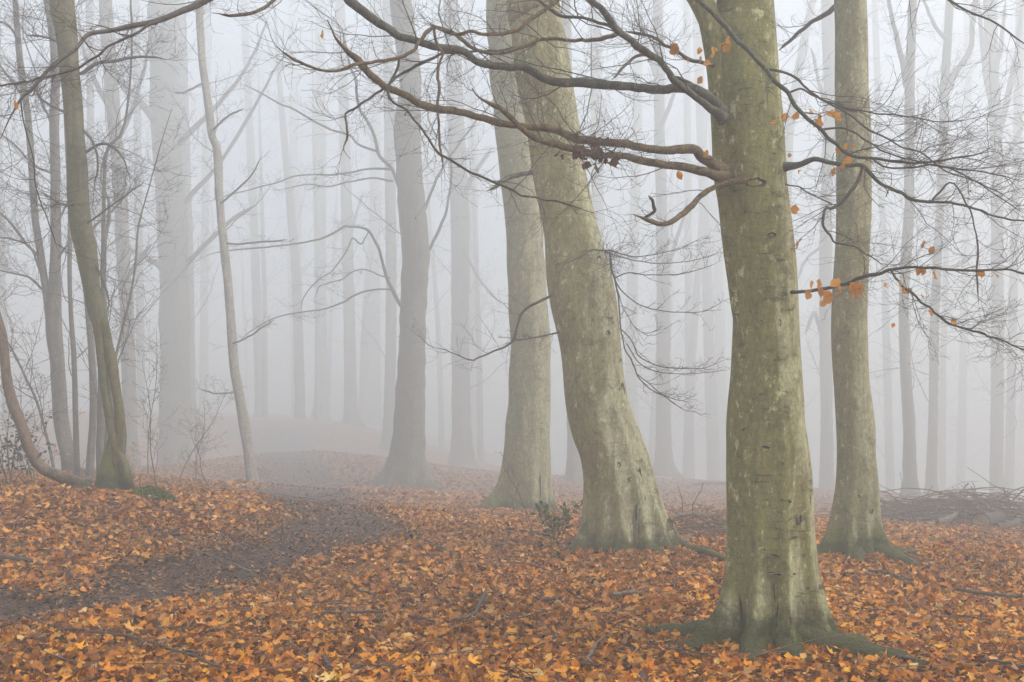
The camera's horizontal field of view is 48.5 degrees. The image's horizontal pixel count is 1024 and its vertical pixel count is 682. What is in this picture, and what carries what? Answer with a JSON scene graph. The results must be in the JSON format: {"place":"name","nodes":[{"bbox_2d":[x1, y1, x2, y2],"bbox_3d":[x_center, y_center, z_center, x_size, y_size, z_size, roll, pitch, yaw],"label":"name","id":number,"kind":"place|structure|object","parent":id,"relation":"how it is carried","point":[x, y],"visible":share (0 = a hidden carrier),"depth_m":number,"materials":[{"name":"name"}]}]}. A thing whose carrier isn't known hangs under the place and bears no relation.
{"place":"outdoors","nodes":[
{"label":"outdoors","id":0,"kind":"place"},
{"bbox_2d":[0,410,1023,681],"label":"ground","id":1,"kind":"structure","parent":0,"point":[272,434],"depth_m":40.19,"materials":[{"name":"brown soil"}]},
{"bbox_2d":[0,14,42,431],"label":"beech tree","id":2,"kind":"object","parent":1,"relation":"on","point":[2,311],"visible":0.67,"depth_m":80.24,"materials":[{"name":"grey plant"}]},
{"bbox_2d":[0,442,44,476],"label":"holly bush","id":3,"kind":"object","parent":1,"relation":"on","point":[21,465],"visible":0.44,"depth_m":15.10,"materials":[{"name":"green plant"}]},
{"bbox_2d":[0,402,54,485],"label":"holly bush","id":4,"kind":"object","parent":1,"relation":"on","point":[14,454],"visible":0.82,"depth_m":13.56,"materials":[{"name":"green plant"}]},
{"bbox_2d":[0,223,65,467],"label":"sapling","id":5,"kind":"object","parent":1,"relation":"on","point":[42,424],"visible":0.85,"depth_m":17.58,"materials":[{"name":"grey wood"}]},
{"bbox_2d":[0,346,67,481],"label":"sapling","id":6,"kind":"object","parent":1,"relation":"on","point":[31,400],"visible":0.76,"depth_m":13.94,"materials":[{"name":"grey plant"}]},
{"bbox_2d":[0,316,77,487],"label":"sapling","id":7,"kind":"object","parent":1,"relation":"on","point":[18,396],"visible":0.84,"depth_m":13.60,"materials":[{"name":"grey plant"}]},
{"bbox_2d":[7,143,121,476],"bbox_3d":[-8.141,-0.494,21.555,2.054,6.905,1.788,-1,-3,22],"label":"sapling","id":8,"kind":"object","parent":1,"relation":"on","point":[90,454],"visible":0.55,"depth_m":21.43,"materials":[{"name":"brown wood"}]},
{"bbox_2d":[0,0,153,471],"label":"forked tree","id":9,"kind":"object","parent":1,"relation":"on","point":[53,324],"visible":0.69,"depth_m":22.96,"materials":[{"name":"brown plant"}]},
{"bbox_2d":[25,3,135,477],"bbox_3d":[-8.372,-1.965,22.070,1.819,9.862,1.618,-2,-4,30],"label":"sapling","id":10,"kind":"object","parent":1,"relation":"on","point":[76,448],"visible":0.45,"depth_m":21.79,"materials":[{"name":"grey plant"}]},
{"bbox_2d":[46,0,138,449],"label":"beech tree","id":11,"kind":"object","parent":1,"relation":"on","point":[90,112],"visible":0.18,"depth_m":74.77,"materials":[{"name":"grey plant"}]},
{"bbox_2d":[32,0,160,413],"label":"sapling","id":12,"kind":"object","parent":1,"relation":"on","point":[103,244],"visible":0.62,"depth_m":19.50,"materials":[{"name":"grey plant"}]},
{"bbox_2d":[47,129,145,476],"bbox_3d":[-7.347,-0.531,20.157,1.194,6.786,2.285,0,-3,4],"label":"sapling","id":13,"kind":"object","parent":1,"relation":"on","point":[100,431],"visible":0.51,"depth_m":19.88,"materials":[{"name":"grey wood"}]},
{"bbox_2d":[0,0,204,503],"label":"coppiced tree","id":14,"kind":"object","parent":1,"relation":"on","point":[114,471],"visible":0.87,"depth_m":13.55,"materials":[{"name":"brown plant"}]},
{"bbox_2d":[16,613,226,670],"bbox_3d":[-2.538,1.959,7.320,2.738,0.182,0.408,-2,-4,38],"label":"fallen branch","id":15,"kind":"object","parent":1,"relation":"on","point":[139,639],"visible":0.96,"depth_m":7.27,"materials":[{"name":"brown wood"}]},
{"bbox_2d":[29,0,217,466],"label":"beech tree","id":16,"kind":"object","parent":1,"relation":"on","point":[129,395],"visible":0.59,"depth_m":50.05,"materials":[{"name":"grey plant"}]},
{"bbox_2d":[57,90,191,448],"bbox_3d":[-6.274,-0.779,18.790,2.029,6.928,2.168,0,-3,0],"label":"sapling","id":17,"kind":"object","parent":1,"relation":"on","point":[123,325],"visible":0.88,"depth_m":18.61,"materials":[{"name":"grey wood"}]},
{"bbox_2d":[74,0,190,417],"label":"beech tree","id":18,"kind":"object","parent":1,"relation":"on","point":[140,376],"visible":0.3,"depth_m":92.40,"materials":[{"name":"grey plant"}]},
{"bbox_2d":[116,330,167,484],"bbox_3d":[-5.020,1.073,15.232,0.770,2.515,1.026,0,-3,0],"label":"sapling","id":19,"kind":"object","parent":1,"relation":"on","point":[143,401],"visible":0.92,"depth_m":15.42,"materials":[{"name":"grey plant"}]},
{"bbox_2d":[129,160,157,373],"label":"beech tree","id":20,"kind":"object","parent":1,"relation":"on","point":[146,285],"visible":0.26,"depth_m":155.25,"materials":[{"name":"grey plant"}]},
{"bbox_2d":[132,319,179,474],"bbox_3d":[-7.291,1.306,22.960,1.336,3.611,1.067,0,-3,0],"label":"sapling","id":21,"kind":"object","parent":1,"relation":"on","point":[154,401],"visible":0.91,"depth_m":22.95,"materials":[{"name":"grey plant"}]},
{"bbox_2d":[139,0,212,437],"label":"beech tree","id":22,"kind":"object","parent":1,"relation":"on","point":[181,79],"visible":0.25,"depth_m":80.52,"materials":[{"name":"grey plant"}]},
{"bbox_2d":[80,0,295,464],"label":"beech tree","id":23,"kind":"object","parent":1,"relation":"on","point":[174,322],"visible":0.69,"depth_m":61.69,"materials":[{"name":"grey plant"}]},
{"bbox_2d":[161,409,227,487],"bbox_3d":[-5.591,2.089,19.888,1.245,1.869,0.913,0,-3,0],"label":"sapling","id":24,"kind":"object","parent":1,"relation":"on","point":[196,426],"visible":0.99,"depth_m":19.90,"materials":[{"name":"grey plant"}]},
{"bbox_2d":[179,395,221,478],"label":"sapling","id":25,"kind":"object","parent":1,"relation":"on","point":[196,462],"visible":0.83,"depth_m":25.89,"materials":[{"name":"grey plant"}]},
{"bbox_2d":[179,375,241,477],"bbox_3d":[-6.561,2.004,24.421,1.404,2.639,0.744,2,-4,-35],"label":"sapling","id":26,"kind":"object","parent":1,"relation":"on","point":[211,423],"visible":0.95,"depth_m":24.42,"materials":[{"name":"grey plant"}]},
{"bbox_2d":[186,0,247,411],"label":"beech tree","id":27,"kind":"object","parent":1,"relation":"on","point":[203,352],"visible":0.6,"depth_m":128.43,"materials":[{"name":"grey plant"}]},
{"bbox_2d":[163,0,299,481],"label":"birch tree","id":28,"kind":"object","parent":1,"relation":"on","point":[251,472],"visible":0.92,"depth_m":32.05,"materials":[{"name":"grey plant"}]},
{"bbox_2d":[214,194,251,412],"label":"beech tree","id":29,"kind":"object","parent":1,"relation":"on","point":[230,388],"visible":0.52,"depth_m":168.08,"materials":[{"name":"grey plant"}]},
{"bbox_2d":[228,188,267,413],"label":"beech tree","id":30,"kind":"object","parent":1,"relation":"on","point":[246,380],"visible":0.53,"depth_m":163.89,"materials":[{"name":"grey plant"}]},
{"bbox_2d":[210,0,299,417],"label":"beech tree","id":31,"kind":"object","parent":1,"relation":"on","point":[257,315],"visible":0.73,"depth_m":110.51,"materials":[{"name":"grey plant"}]},
{"bbox_2d":[234,0,301,417],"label":"beech tree","id":32,"kind":"object","parent":1,"relation":"on","point":[264,353],"visible":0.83,"depth_m":107.75,"materials":[{"name":"grey plant"}]},
{"bbox_2d":[271,163,313,414],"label":"beech tree","id":33,"kind":"object","parent":1,"relation":"on","point":[292,360],"visible":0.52,"depth_m":147.74,"materials":[{"name":"grey plant"}]},
{"bbox_2d":[261,0,326,377],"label":"beech tree","id":34,"kind":"object","parent":1,"relation":"on","point":[294,149],"visible":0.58,"depth_m":153.49,"materials":[{"name":"grey plant"}]},
{"bbox_2d":[233,0,356,418],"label":"beech tree","id":35,"kind":"object","parent":1,"relation":"on","point":[299,377],"visible":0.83,"depth_m":100.25,"materials":[{"name":"grey plant"}]},
{"bbox_2d":[280,120,326,367],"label":"beech tree","id":36,"kind":"object","parent":1,"relation":"on","point":[300,233],"visible":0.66,"depth_m":152.71,"materials":[{"name":"grey plant"}]},
{"bbox_2d":[276,0,341,420],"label":"beech tree","id":37,"kind":"object","parent":1,"relation":"on","point":[323,364],"visible":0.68,"depth_m":122.61,"materials":[{"name":"grey plant"}]},
{"bbox_2d":[290,0,341,420],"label":"beech tree","id":38,"kind":"object","parent":1,"relation":"on","point":[317,369],"visible":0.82,"depth_m":109.39,"materials":[{"name":"grey plant"}]},
{"bbox_2d":[181,0,492,491],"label":"beech tree","id":39,"kind":"object","parent":1,"relation":"on","point":[406,462],"visible":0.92,"depth_m":39.23,"materials":[{"name":"grey plant"}]},
{"bbox_2d":[326,105,351,414],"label":"beech tree","id":40,"kind":"object","parent":1,"relation":"on","point":[331,314],"visible":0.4,"depth_m":142.26,"materials":[{"name":"grey plant"}]},
{"bbox_2d":[289,0,396,428],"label":"beech tree","id":41,"kind":"object","parent":1,"relation":"on","point":[351,416],"visible":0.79,"depth_m":98.18,"materials":[{"name":"grey plant"}]},
{"bbox_2d":[333,0,398,426],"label":"beech tree","id":42,"kind":"object","parent":1,"relation":"on","point":[373,406],"visible":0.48,"depth_m":137.08,"materials":[{"name":"grey plant"}]},
{"bbox_2d":[337,104,401,424],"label":"beech tree","id":43,"kind":"object","parent":1,"relation":"on","point":[364,343],"visible":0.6,"depth_m":126.50,"materials":[{"name":"grey plant"}]},
{"bbox_2d":[335,0,449,450],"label":"beech tree","id":44,"kind":"object","parent":1,"relation":"on","point":[391,320],"visible":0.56,"depth_m":80.18,"materials":[{"name":"grey plant"}]},
{"bbox_2d":[396,73,451,449],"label":"beech tree","id":45,"kind":"object","parent":1,"relation":"on","point":[441,444],"visible":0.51,"depth_m":117.40,"materials":[{"name":"grey plant"}]},
{"bbox_2d":[396,0,509,469],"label":"beech tree","id":46,"kind":"object","parent":1,"relation":"on","point":[462,453],"visible":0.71,"depth_m":73.82,"materials":[{"name":"grey plant"}]},
{"bbox_2d":[435,0,507,456],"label":"beech tree","id":47,"kind":"object","parent":1,"relation":"on","point":[468,5],"visible":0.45,"depth_m":128.38,"materials":[{"name":"grey plant"}]},
{"bbox_2d":[439,94,507,402],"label":"beech tree","id":48,"kind":"object","parent":1,"relation":"on","point":[450,299],"visible":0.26,"depth_m":138.59,"materials":[{"name":"grey plant"}]},
{"bbox_2d":[447,14,509,461],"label":"beech tree","id":49,"kind":"object","parent":1,"relation":"on","point":[480,452],"visible":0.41,"depth_m":101.31,"materials":[{"name":"grey plant"}]},
{"bbox_2d":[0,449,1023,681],"bbox_3d":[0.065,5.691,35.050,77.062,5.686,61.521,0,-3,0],"label":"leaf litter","id":50,"kind":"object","parent":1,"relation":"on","point":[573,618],"visible":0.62,"depth_m":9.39,"materials":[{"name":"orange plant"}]},
{"bbox_2d":[0,554,43,564],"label":"fallen branch","id":51,"kind":"object","parent":50,"relation":"on","point":[19,558],"visible":0.99,"depth_m":10.11,"materials":[{"name":"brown wood"}]},
{"bbox_2d":[185,546,259,577],"bbox_3d":[-2.686,2.066,10.696,0.231,0.190,1.178,3,-4,-44],"label":"fallen branch","id":52,"kind":"object","parent":50,"relation":"on","point":[225,561],"visible":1,"depth_m":10.69,"materials":[{"name":"brown wood"}]},
{"bbox_2d":[307,610,384,615],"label":"fallen branch","id":53,"kind":"object","parent":50,"relation":"on","point":[359,611],"visible":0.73,"depth_m":8.49,"materials":[{"name":"brown wood"}]},
{"bbox_2d":[331,653,405,669],"bbox_3d":[-0.807,1.823,6.445,0.263,0.076,0.574,3,-4,-39],"label":"fallen branch","id":54,"kind":"object","parent":50,"relation":"on","point":[370,664],"visible":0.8,"depth_m":6.47,"materials":[{"name":"brown wood"}]},
{"bbox_2d":[444,589,487,622],"bbox_3d":[-0.313,1.967,8.421,0.077,0.144,0.766,-1,-3,21],"label":"fallen branch","id":55,"kind":"object","parent":50,"relation":"on","point":[483,596],"visible":0.99,"depth_m":8.44,"materials":[{"name":"brown wood"}]},
{"bbox_2d":[483,561,560,577],"bbox_3d":[0.204,2.062,10.467,0.418,0.129,1.258,2,-4,-33],"label":"fallen branch","id":56,"kind":"object","parent":50,"relation":"on","point":[524,564],"visible":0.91,"depth_m":10.87,"materials":[{"name":"brown wood"}]},
{"bbox_2d":[529,499,582,542],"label":"holly sapling","id":57,"kind":"object","parent":50,"relation":"on","point":[565,515],"visible":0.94,"depth_m":12.76,"materials":[{"name":"green plant"}]},
{"bbox_2d":[586,634,610,669],"bbox_3d":[0.522,1.914,7.005,0.076,0.059,0.977,-1,-3,11],"label":"fallen branch","id":58,"kind":"object","parent":50,"relation":"on","point":[588,659],"visible":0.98,"depth_m":6.97,"materials":[{"name":"grey wood"}]},
{"bbox_2d":[612,589,637,595],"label":"fallen branch","id":59,"kind":"object","parent":50,"relation":"on","point":[632,591],"visible":1,"depth_m":9.05,"materials":[{"name":"grey wood"}]},
{"bbox_2d":[648,631,714,656],"bbox_3d":[1.049,1.870,6.908,0.413,0.183,0.316,0,-3,0],"label":"fallen branch","id":60,"kind":"object","parent":50,"relation":"on","point":[682,649],"visible":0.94,"depth_m":6.96,"materials":[{"name":"brown wood"}]},
{"bbox_2d":[867,568,915,580],"bbox_3d":[3.393,2.033,10.020,0.188,0.100,0.629,1,-3,-18],"label":"fallen branch","id":61,"kind":"object","parent":50,"relation":"on","point":[884,572],"visible":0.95,"depth_m":10.07,"materials":[{"name":"brown wood"}]},
{"bbox_2d":[814,467,1023,524],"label":"brush","id":62,"kind":"object","parent":50,"relation":"on","point":[921,502],"visible":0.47,"depth_m":21.17,"materials":[{"name":"brown plant"}]},
{"bbox_2d":[913,494,976,520],"bbox_3d":[8.072,3.048,20.916,1.912,0.481,0.515,2,-4,-28],"label":"branch piece","id":63,"kind":"object","parent":62,"relation":"on","point":[930,518],"visible":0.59,"depth_m":20.67,"materials":[{"name":"grey wood"}]},
{"bbox_2d":[932,511,963,522],"bbox_3d":[7.726,3.111,19.935,0.371,0.192,1.187,-3,-4,39],"label":"log","id":64,"kind":"object","parent":62,"relation":"on","point":[955,514],"visible":0.84,"depth_m":20.02,"materials":[{"name":"grey wood"}]},
{"bbox_2d":[950,491,980,506],"bbox_3d":[8.517,2.930,21.355,0.246,0.321,0.686,1,-3,-12],"label":"log","id":65,"kind":"object","parent":62,"relation":"on","point":[961,496],"visible":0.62,"depth_m":21.31,"materials":[{"name":"grey wood"}]},
{"bbox_2d":[972,510,1007,526],"bbox_3d":[8.292,3.079,19.712,0.291,0.398,2.439,-2,-4,30],"label":"log","id":66,"kind":"object","parent":62,"relation":"on","point":[987,519],"visible":0.71,"depth_m":18.74,"materials":[{"name":"grey wood"}]},
{"bbox_2d":[954,587,1023,597],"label":"fallen branch","id":67,"kind":"object","parent":50,"relation":"on","point":[983,592],"visible":0.99,"depth_m":9.20,"materials":[{"name":"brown wood"}]},
{"bbox_2d":[983,657,1023,667],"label":"fallen branch","id":68,"kind":"object","parent":50,"relation":"on","point":[1002,662],"visible":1,"depth_m":6.48,"materials":[{"name":"brown wood"}]},
{"bbox_2d":[0,0,1023,667],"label":"beech tree","id":69,"kind":"object","parent":1,"relation":"on","point":[772,590],"visible":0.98,"depth_m":7.10,"materials":[{"name":"grey plant"}]},
{"bbox_2d":[470,0,618,512],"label":"beech tree","id":70,"kind":"object","parent":1,"relation":"on","point":[527,441],"visible":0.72,"depth_m":20.97,"materials":[{"name":"grey plant"}]},
{"bbox_2d":[405,0,730,560],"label":"beech tree","id":71,"kind":"object","parent":1,"relation":"on","point":[623,506],"visible":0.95,"depth_m":11.94,"materials":[{"name":"grey plant"}]},
{"bbox_2d":[544,0,658,483],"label":"beech tree","id":72,"kind":"object","parent":1,"relation":"on","point":[574,472],"visible":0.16,"depth_m":55.59,"materials":[{"name":"grey plant"}]},
{"bbox_2d":[571,0,651,362],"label":"beech tree","id":73,"kind":"object","parent":1,"relation":"on","point":[598,205],"visible":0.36,"depth_m":98.83,"materials":[{"name":"grey plant"}]},
{"bbox_2d":[604,184,628,307],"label":"beech tree","id":74,"kind":"object","parent":1,"relation":"on","point":[615,230],"visible":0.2,"depth_m":151.19,"materials":[{"name":"grey plant"}]},
{"bbox_2d":[603,0,682,429],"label":"beech tree","id":75,"kind":"object","parent":1,"relation":"on","point":[632,289],"visible":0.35,"depth_m":116.29,"materials":[{"name":"grey plant"}]},
{"bbox_2d":[616,158,693,466],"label":"beech tree","id":76,"kind":"object","parent":1,"relation":"on","point":[652,437],"visible":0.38,"depth_m":116.62,"materials":[{"name":"grey plant"}]},
{"bbox_2d":[646,249,684,463],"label":"beech tree","id":77,"kind":"object","parent":1,"relation":"on","point":[673,299],"visible":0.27,"depth_m":169.90,"materials":[{"name":"grey plant"}]},
{"bbox_2d":[620,0,714,477],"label":"beech tree","id":78,"kind":"object","parent":1,"relation":"on","point":[663,464],"visible":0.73,"depth_m":73.88,"materials":[{"name":"grey plant"}]},
{"bbox_2d":[638,170,703,445],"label":"beech tree","id":79,"kind":"object","parent":1,"relation":"on","point":[671,269],"visible":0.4,"depth_m":125.17,"materials":[{"name":"grey plant"}]},
{"bbox_2d":[621,85,726,478],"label":"beech tree","id":80,"kind":"object","parent":1,"relation":"on","point":[688,427],"visible":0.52,"depth_m":104.98,"materials":[{"name":"grey plant"}]},
{"bbox_2d":[647,1,732,480],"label":"beech tree","id":81,"kind":"object","parent":1,"relation":"on","point":[712,444],"visible":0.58,"depth_m":106.92,"materials":[{"name":"grey plant"}]},
{"bbox_2d":[665,0,724,478],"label":"beech tree","id":82,"kind":"object","parent":1,"relation":"on","point":[687,133],"visible":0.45,"depth_m":116.78,"materials":[{"name":"grey plant"}]},
{"bbox_2d":[665,485,726,538],"bbox_3d":[2.452,2.161,14.406,1.901,0.728,3.336,0,-3,0],"label":"brush","id":83,"kind":"object","parent":1,"relation":"on","point":[693,521],"visible":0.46,"depth_m":14.32,"materials":[{"name":"brown plant"}]},
{"bbox_2d":[668,507,701,520],"bbox_3d":[2.359,2.491,15.377,0.354,0.441,1.924,-1,-3,14],"label":"branch piece","id":84,"kind":"object","parent":83,"relation":"on","point":[677,516],"visible":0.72,"depth_m":15.11,"materials":[{"name":"brown plant"}]},
{"bbox_2d":[692,481,725,484],"bbox_3d":[9.354,6.503,52.792,2.043,0.406,0.317,0,-3,0],"label":"branch piece","id":85,"kind":"object","parent":1,"relation":"on","point":[707,482],"visible":0.77,"depth_m":52.69,"materials":[{"name":"plant"}]},
{"bbox_2d":[693,78,731,480],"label":"beech tree","id":86,"kind":"object","parent":1,"relation":"on","point":[721,387],"visible":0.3,"depth_m":139.85,"materials":[{"name":"grey plant"}]},
{"bbox_2d":[697,269,732,403],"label":"beech tree","id":87,"kind":"object","parent":1,"relation":"on","point":[726,330],"visible":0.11,"depth_m":164.16,"materials":[{"name":"grey plant"}]},
{"bbox_2d":[780,0,820,422],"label":"beech tree","id":88,"kind":"object","parent":1,"relation":"on","point":[801,56],"visible":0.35,"depth_m":86.91,"materials":[{"name":"grey plant"}]},
{"bbox_2d":[812,201,836,466],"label":"beech tree","id":89,"kind":"object","parent":1,"relation":"on","point":[835,445],"visible":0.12,"depth_m":123.05,"materials":[{"name":"grey plant"}]},
{"bbox_2d":[790,0,881,489],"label":"beech tree","id":90,"kind":"object","parent":1,"relation":"on","point":[826,469],"visible":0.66,"depth_m":70.95,"materials":[{"name":"grey plant"}]},
{"bbox_2d":[796,142,878,462],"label":"beech tree","id":91,"kind":"object","parent":1,"relation":"on","point":[819,239],"visible":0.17,"depth_m":110.67,"materials":[{"name":"grey plant"}]},
{"bbox_2d":[775,0,946,571],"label":"beech tree","id":92,"kind":"object","parent":1,"relation":"on","point":[854,527],"visible":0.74,"depth_m":11.38,"materials":[{"name":"grey plant"}]},
{"bbox_2d":[833,0,960,492],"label":"beech tree","id":93,"kind":"object","parent":1,"relation":"on","point":[889,446],"visible":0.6,"depth_m":104.10,"materials":[{"name":"grey plant"}]},
{"bbox_2d":[868,0,986,498],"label":"beech tree","id":94,"kind":"object","parent":1,"relation":"on","point":[909,470],"visible":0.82,"depth_m":50.10,"materials":[{"name":"grey plant"}]},
{"bbox_2d":[832,0,1022,493],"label":"beech tree","id":95,"kind":"object","parent":1,"relation":"on","point":[931,472],"visible":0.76,"depth_m":62.08,"materials":[{"name":"grey plant"}]},
{"bbox_2d":[910,76,982,492],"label":"beech tree","id":96,"kind":"object","parent":1,"relation":"on","point":[942,401],"visible":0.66,"depth_m":104.30,"materials":[{"name":"grey plant"}]},
{"bbox_2d":[926,0,1009,493],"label":"beech tree","id":97,"kind":"object","parent":1,"relation":"on","point":[961,461],"visible":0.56,"depth_m":122.14,"materials":[{"name":"grey plant"}]},
{"bbox_2d":[948,0,1023,499],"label":"beech tree","id":98,"kind":"object","parent":1,"relation":"on","point":[1009,470],"visible":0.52,"depth_m":92.15,"materials":[{"name":"grey plant"}]},
{"bbox_2d":[949,0,1023,494],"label":"beech tree","id":99,"kind":"object","parent":1,"relation":"on","point":[997,437],"visible":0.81,"depth_m":73.90,"materials":[{"name":"grey plant"}]},
{"bbox_2d":[994,518,1020,528],"bbox_3d":[8.511,3.078,19.171,0.389,0.127,1.506,-2,-4,37],"label":"log","id":100,"kind":"object","parent":1,"relation":"on","point":[1016,521],"visible":0.89,"depth_m":18.95,"materials":[{"name":"grey wood"}]},
{"bbox_2d":[1003,232,1023,500],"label":"beech tree","id":101,"kind":"object","parent":1,"relation":"on","point":[1018,458],"visible":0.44,"depth_m":141.04,"materials":[{"name":"grey plant"}]},
{"bbox_2d":[1004,287,1023,499],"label":"beech tree","id":102,"kind":"object","parent":1,"relation":"on","point":[1022,471],"visible":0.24,"depth_m":161.05,"materials":[{"name":"grey plant"}]},
{"bbox_2d":[0,0,1023,497],"label":"sky","id":103,"kind":"structure","parent":0,"point":[495,395],"materials":[{"name":"white"}]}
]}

